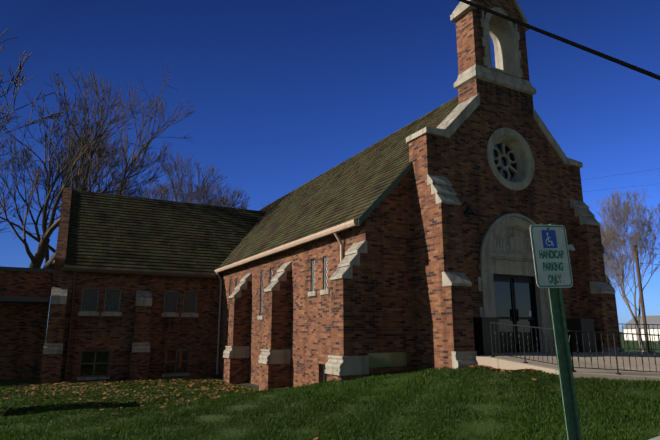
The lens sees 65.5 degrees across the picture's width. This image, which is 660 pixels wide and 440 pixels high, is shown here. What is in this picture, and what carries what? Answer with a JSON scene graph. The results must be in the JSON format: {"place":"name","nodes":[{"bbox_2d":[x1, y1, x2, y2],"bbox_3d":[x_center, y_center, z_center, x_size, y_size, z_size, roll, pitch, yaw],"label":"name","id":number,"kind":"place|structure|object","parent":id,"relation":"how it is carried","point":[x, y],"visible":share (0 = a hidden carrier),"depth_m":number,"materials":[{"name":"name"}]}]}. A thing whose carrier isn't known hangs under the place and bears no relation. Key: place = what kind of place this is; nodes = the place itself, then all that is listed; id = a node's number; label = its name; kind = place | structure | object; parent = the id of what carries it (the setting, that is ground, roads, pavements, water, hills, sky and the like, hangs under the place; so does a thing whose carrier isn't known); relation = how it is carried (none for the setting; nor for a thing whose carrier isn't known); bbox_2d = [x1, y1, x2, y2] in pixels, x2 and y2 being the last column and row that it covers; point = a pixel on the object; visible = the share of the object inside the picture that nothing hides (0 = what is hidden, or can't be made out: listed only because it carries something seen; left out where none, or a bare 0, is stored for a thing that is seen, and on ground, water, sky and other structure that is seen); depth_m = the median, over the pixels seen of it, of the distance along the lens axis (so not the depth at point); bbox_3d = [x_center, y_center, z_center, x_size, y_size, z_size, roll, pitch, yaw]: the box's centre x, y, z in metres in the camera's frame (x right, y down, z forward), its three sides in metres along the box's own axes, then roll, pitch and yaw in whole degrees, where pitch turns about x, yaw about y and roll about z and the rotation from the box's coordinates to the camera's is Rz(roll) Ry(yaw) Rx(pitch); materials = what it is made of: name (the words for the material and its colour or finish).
{"place":"outdoors","nodes":[
{"label":"outdoors","id":0,"kind":"place"},
{"bbox_2d":[59,272,219,381],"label":"wing wall","id":1,"kind":"structure","parent":0,"point":[113,335],"depth_m":23.33,"materials":[{"name":"brown brick"}]},
{"bbox_2d":[39,304,151,384],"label":"brick buttresses","id":2,"kind":"structure","parent":1,"relation":"attached to","point":[138,367],"depth_m":21.49,"materials":[{"name":"brown brick"}]},
{"bbox_2d":[43,287,197,379],"bbox_3d":[-8.981,5.016,22.686,6.342,3.860,0.740,6,-14,-27],"label":"wing stone","id":3,"kind":"object","parent":1,"relation":"attached to","point":[59,296],"visible":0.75,"depth_m":22.46,"materials":[{"name":"grey stone"}]},
{"bbox_2d":[79,349,188,376],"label":"window frames","id":4,"kind":"structure","parent":1,"relation":"attached to","point":[94,363],"depth_m":22.48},
{"bbox_2d":[80,350,187,375],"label":"window panes","id":5,"kind":"structure","parent":4,"relation":"in","point":[101,357],"depth_m":22.45,"materials":[{"name":"black glass"}]},
{"bbox_2d":[80,288,196,312],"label":"wing window frames","id":6,"kind":"structure","parent":1,"relation":"in","point":[120,299],"depth_m":23.12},
{"bbox_2d":[81,289,195,312],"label":"window panes","id":7,"kind":"structure","parent":6,"relation":"in","point":[89,300],"depth_m":23.10,"materials":[{"name":"grey glass"}]},
{"bbox_2d":[62,267,216,381],"bbox_3d":[-8.547,4.700,23.075,6.700,4.760,0.345,6,-14,-27],"label":"wing gutter","id":8,"kind":"object","parent":1,"relation":"attached to","point":[75,270],"visible":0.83,"depth_m":22.58,"materials":[{"name":"metal"}]},
{"bbox_2d":[64,190,265,278],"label":"wing roof","id":9,"kind":"structure","parent":1,"relation":"on","point":[221,276],"depth_m":27.80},
{"bbox_2d":[64,192,265,274],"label":"wing roof tiles","id":10,"kind":"object","parent":9,"relation":"on","point":[115,233],"visible":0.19,"depth_m":25.85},
{"bbox_2d":[218,227,357,387],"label":"nave wall","id":11,"kind":"structure","parent":0,"point":[310,338],"depth_m":16.92,"materials":[{"name":"red brick"}]},
{"bbox_2d":[230,256,327,381],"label":"window frames","id":12,"kind":"structure","parent":11,"relation":"in","point":[312,290],"depth_m":16.50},
{"bbox_2d":[231,257,327,305],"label":"window panes","id":13,"kind":"structure","parent":12,"relation":"in","point":[313,277],"depth_m":16.48,"materials":[{"name":"grey glass"}]},
{"bbox_2d":[219,165,603,272],"bbox_3d":[0.218,-0.009,25.969,10.300,5.486,21.600,6,-14,-27],"label":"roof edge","id":14,"kind":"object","parent":11,"relation":"on","point":[304,243],"depth_m":16.68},
{"bbox_2d":[218,98,458,268],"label":"nave roof tiles","id":15,"kind":"object","parent":14,"relation":"on","point":[355,187],"visible":0.31,"depth_m":19.73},
{"bbox_2d":[261,96,457,209],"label":"roof ridge","id":16,"kind":"structure","parent":14,"relation":"on","point":[372,145],"depth_m":22.80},
{"bbox_2d":[358,161,604,252],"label":"roof edge trim","id":17,"kind":"structure","parent":14,"relation":"attached to","point":[383,195],"depth_m":14.30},
{"bbox_2d":[223,253,620,390],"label":"brick buttresses","id":18,"kind":"structure","parent":11,"relation":"attached to","point":[348,323],"depth_m":17.10,"materials":[{"name":"brown brick"}]},
{"bbox_2d":[223,240,624,375],"bbox_3d":[2.425,3.839,20.916,11.520,3.460,12.252,6,-14,-27],"label":"nave stone","id":19,"kind":"object","parent":18,"relation":"attached to","point":[345,365],"visible":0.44,"depth_m":15.34,"materials":[{"name":"beige stone"}]},
{"bbox_2d":[0,332,659,439],"bbox_3d":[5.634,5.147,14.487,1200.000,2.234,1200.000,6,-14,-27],"label":"ground","id":20,"kind":"structure","parent":0,"point":[205,418],"depth_m":9.08,"materials":[{"name":"green plant"}]},
{"bbox_2d":[0,102,34,231],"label":"oak tree","id":21,"kind":"object","parent":20,"relation":"on","point":[9,196],"visible":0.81,"depth_m":33.62,"materials":[{"name":"brown plant"}]},
{"bbox_2d":[0,271,52,379],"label":"annex building","id":22,"kind":"structure","parent":20,"relation":"on","point":[23,328],"depth_m":23.51,"materials":[{"name":"brown brick"}]},
{"bbox_2d":[0,266,52,303],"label":"roof edge trim","id":23,"kind":"structure","parent":22,"relation":"attached to","point":[38,300],"depth_m":23.08,"materials":[{"name":"grey metal"}]},
{"bbox_2d":[0,28,63,135],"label":"tree","id":24,"kind":"object","parent":20,"relation":"on","point":[17,78],"visible":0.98,"depth_m":31.43,"materials":[{"name":"brown plant"}]},
{"bbox_2d":[52,187,71,287],"bbox_3d":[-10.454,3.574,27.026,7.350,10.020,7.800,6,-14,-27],"label":"wing gable wall","id":25,"kind":"structure","parent":20,"relation":"on","point":[60,258],"depth_m":23.25,"materials":[{"name":"red brick"}]},
{"bbox_2d":[0,120,158,289],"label":"oak tree","id":26,"kind":"object","parent":20,"relation":"on","point":[72,154],"visible":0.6,"depth_m":36.02,"materials":[{"name":"brown plant"}]},
{"bbox_2d":[0,65,194,270],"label":"oak tree","id":27,"kind":"object","parent":20,"relation":"on","point":[37,258],"visible":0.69,"depth_m":31.25,"materials":[{"name":"brown plant"}]},
{"bbox_2d":[134,149,250,208],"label":"oak tree","id":28,"kind":"object","parent":20,"relation":"on","point":[189,197],"visible":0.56,"depth_m":46.01,"materials":[{"name":"brown plant"}]},
{"bbox_2d":[211,195,268,210],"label":"oak tree","id":29,"kind":"object","parent":20,"relation":"on","point":[231,202],"visible":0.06,"depth_m":54.27,"materials":[{"name":"brown plant"}]},
{"bbox_2d":[62,367,464,388],"bbox_3d":[-2.636,5.598,18.983,17.954,1.220,6.646,-8,-14,32],"label":"soil strip","id":30,"kind":"object","parent":20,"relation":"on","point":[245,384],"visible":0.31,"depth_m":21.76,"materials":[{"name":"brown soil"}]},
{"bbox_2d":[0,365,552,439],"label":"fallen leaves","id":31,"kind":"object","parent":20,"relation":"on","point":[315,432],"visible":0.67,"depth_m":18.09,"materials":[{"name":"brown plant"}]},
{"bbox_2d":[215,219,604,374],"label":"gutters","id":32,"kind":"object","parent":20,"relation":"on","point":[334,230],"visible":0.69,"depth_m":17.65,"materials":[{"name":"beige painted metal"}]},
{"bbox_2d":[428,184,619,368],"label":"buttresses","id":33,"kind":"structure","parent":20,"relation":"on","point":[453,328],"depth_m":13.68,"materials":[{"name":"brick"}]},
{"bbox_2d":[427,174,622,368],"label":"buttress stone caps","id":34,"kind":"object","parent":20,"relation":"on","point":[442,190],"visible":0.65,"depth_m":14.05,"materials":[{"name":"beige stone"}]},
{"bbox_2d":[540,223,581,439],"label":"sign post","id":35,"kind":"object","parent":20,"relation":"on","point":[569,400],"visible":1,"depth_m":3.54,"materials":[{"name":"green metal"}]},
{"bbox_2d":[601,218,633,287],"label":"birch tree","id":36,"kind":"object","parent":20,"relation":"on","point":[609,254],"visible":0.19,"depth_m":40.89,"materials":[{"name":"brown plant"}]},
{"bbox_2d":[588,187,659,351],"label":"birch tree","id":37,"kind":"object","parent":20,"relation":"on","point":[637,237],"visible":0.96,"depth_m":30.92,"materials":[{"name":"brown plant"}]},
{"bbox_2d":[623,328,659,340],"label":"building","id":38,"kind":"structure","parent":20,"relation":"on","point":[655,332],"depth_m":105.20,"materials":[{"name":"white"}]},
{"bbox_2d":[633,245,649,351],"bbox_3d":[17.265,4.902,28.308,0.180,7.100,0.180,6,-14,-27],"label":"utility pole","id":39,"kind":"object","parent":20,"relation":"on","point":[640,290],"visible":0.61,"depth_m":28.40,"materials":[{"name":"brown wood"}]},
{"bbox_2d":[0,0,659,331],"label":"sky","id":40,"kind":"structure","parent":0,"point":[282,93],"materials":[{"name":"blue"}]},
{"bbox_2d":[358,170,417,374],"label":"brick wall","id":41,"kind":"structure","parent":0,"point":[385,228],"depth_m":13.95,"materials":[{"name":"red brick"}]},
{"bbox_2d":[409,0,582,369],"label":"facade wall","id":42,"kind":"structure","parent":0,"point":[459,160],"depth_m":15.56,"materials":[{"name":"red brick"}]},
{"bbox_2d":[461,202,475,214],"bbox_3d":[3.787,-0.327,14.313,0.340,0.359,0.594,6,-14,-27],"label":"wall lamp","id":43,"kind":"object","parent":42,"relation":"attached to","point":[469,210],"visible":0.92,"depth_m":14.17,"materials":[{"name":"grey metal"}]},
{"bbox_2d":[406,0,582,351],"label":"stone trim","id":44,"kind":"structure","parent":42,"relation":"attached to","point":[506,247],"depth_m":15.83,"materials":[{"name":"beige stone"}]},
{"bbox_2d":[493,144,515,178],"bbox_3d":[5.478,-1.839,16.283,1.240,1.240,0.001,6,-14,-27],"label":"window glass","id":45,"kind":"object","parent":44,"relation":"attached to","point":[504,163],"visible":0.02,"depth_m":16.33,"materials":[{"name":"grey glass"}]},
{"bbox_2d":[493,274,539,352],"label":"door frames","id":46,"kind":"structure","parent":44,"relation":"attached to","point":[511,279],"depth_m":15.33,"materials":[{"name":"black metal"}]},
{"bbox_2d":[494,281,537,344],"bbox_3d":[5.481,2.819,15.279,1.880,2.170,0.012,6,-14,-27],"label":"door glass","id":47,"kind":"object","parent":46,"relation":"in","point":[524,297],"depth_m":15.32,"materials":[{"name":"grey glass"}]},
{"bbox_2d":[568,244,574,250],"bbox_3d":[7.744,0.889,16.460,0.140,0.200,0.160,6,-14,-27],"label":"flood light","id":48,"kind":"object","parent":44,"relation":"attached to","point":[571,247],"visible":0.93,"depth_m":16.41,"materials":[{"name":"grey"}]},
{"bbox_2d":[530,224,572,287],"bbox_3d":[1.590,0.258,3.687,0.319,0.466,0.008,3,-13,-15],"label":"sign plate","id":49,"kind":"object","parent":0,"point":[565,278],"visible":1,"depth_m":3.68,"materials":[{"name":"white metal"}]},
{"bbox_2d":[541,230,556,247],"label":"blue square","id":50,"kind":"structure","parent":49,"relation":"attached to","point":[552,235],"depth_m":3.71,"materials":[{"name":"blue paint"}]},
{"bbox_2d":[546,233,553,245],"bbox_3d":[1.585,0.139,3.708,0.065,0.098,0.015,6,-14,-27],"label":"wheelchair sign","id":51,"kind":"object","parent":50,"relation":"attached to","point":[548,240],"visible":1,"depth_m":3.71,"materials":[{"name":"white paint"}]},
{"bbox_2d":[531,226,571,286],"bbox_3d":[1.591,0.257,3.684,0.303,0.449,0.005,3,-13,-15],"label":"sign border","id":52,"kind":"object","parent":49,"relation":"attached to","point":[567,255],"visible":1,"depth_m":3.68,"materials":[{"name":"metal"}]},
{"bbox_2d":[539,250,563,258],"bbox_3d":[1.592,0.247,3.687,0.207,0.062,0.001,1,-13,-15],"label":"sign lettering","id":53,"kind":"object","parent":49,"relation":"attached to","point":[543,254],"visible":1,"depth_m":3.69},
{"bbox_2d":[542,262,563,270],"bbox_3d":[1.594,0.333,3.667,0.170,0.062,0.001,1,-13,-15],"label":"sign lettering","id":54,"kind":"object","parent":49,"relation":"attached to","point":[552,268],"visible":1,"depth_m":3.67},
{"bbox_2d":[548,275,560,282],"bbox_3d":[1.600,0.419,3.650,0.116,0.062,0.001,1,-13,-15],"label":"sign text","id":55,"kind":"object","parent":49,"relation":"attached to","point":[555,278],"visible":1,"depth_m":3.65},
{"bbox_2d":[458,0,659,79],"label":"overhead cable","id":56,"kind":"object","parent":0,"point":[602,55],"visible":1,"depth_m":4.70,"materials":[{"name":"black plastic"}]},
{"bbox_2d":[473,352,659,380],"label":"walkway pavement","id":57,"kind":"structure","parent":0,"point":[504,362],"depth_m":12.02,"materials":[{"name":"concrete"}]},
{"bbox_2d":[473,317,595,354],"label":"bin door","id":58,"kind":"structure","parent":57,"relation":"on","point":[482,336],"depth_m":13.61,"materials":[{"name":"brown metal"}]},
{"bbox_2d":[490,322,659,374],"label":"iron railings","id":59,"kind":"object","parent":57,"relation":"on","point":[628,348],"visible":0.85,"depth_m":10.99,"materials":[{"name":"black metal"}]},
{"bbox_2d":[621,315,659,327],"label":"building roof","id":60,"kind":"structure","parent":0,"point":[652,319],"depth_m":107.35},
{"bbox_3d":[0.113,3.862,25.342,9.800,8.750,21.150,6,-14,-27],"label":"nave","id":61,"kind":"object","parent":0,"visible":0},
{"bbox_2d":[115,10,607,332],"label":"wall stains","id":62,"kind":"object","parent":61,"relation":"attached to","point":[448,141],"depth_m":16.57,"materials":[{"name":"black"}]},
{"bbox_2d":[367,352,406,367],"bbox_3d":[1.503,3.650,13.405,1.220,0.360,0.030,6,-14,-27],"label":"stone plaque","id":63,"kind":"object","parent":61,"relation":"attached to","point":[396,359],"visible":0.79,"depth_m":13.39,"materials":[{"name":"green"}]}
]}

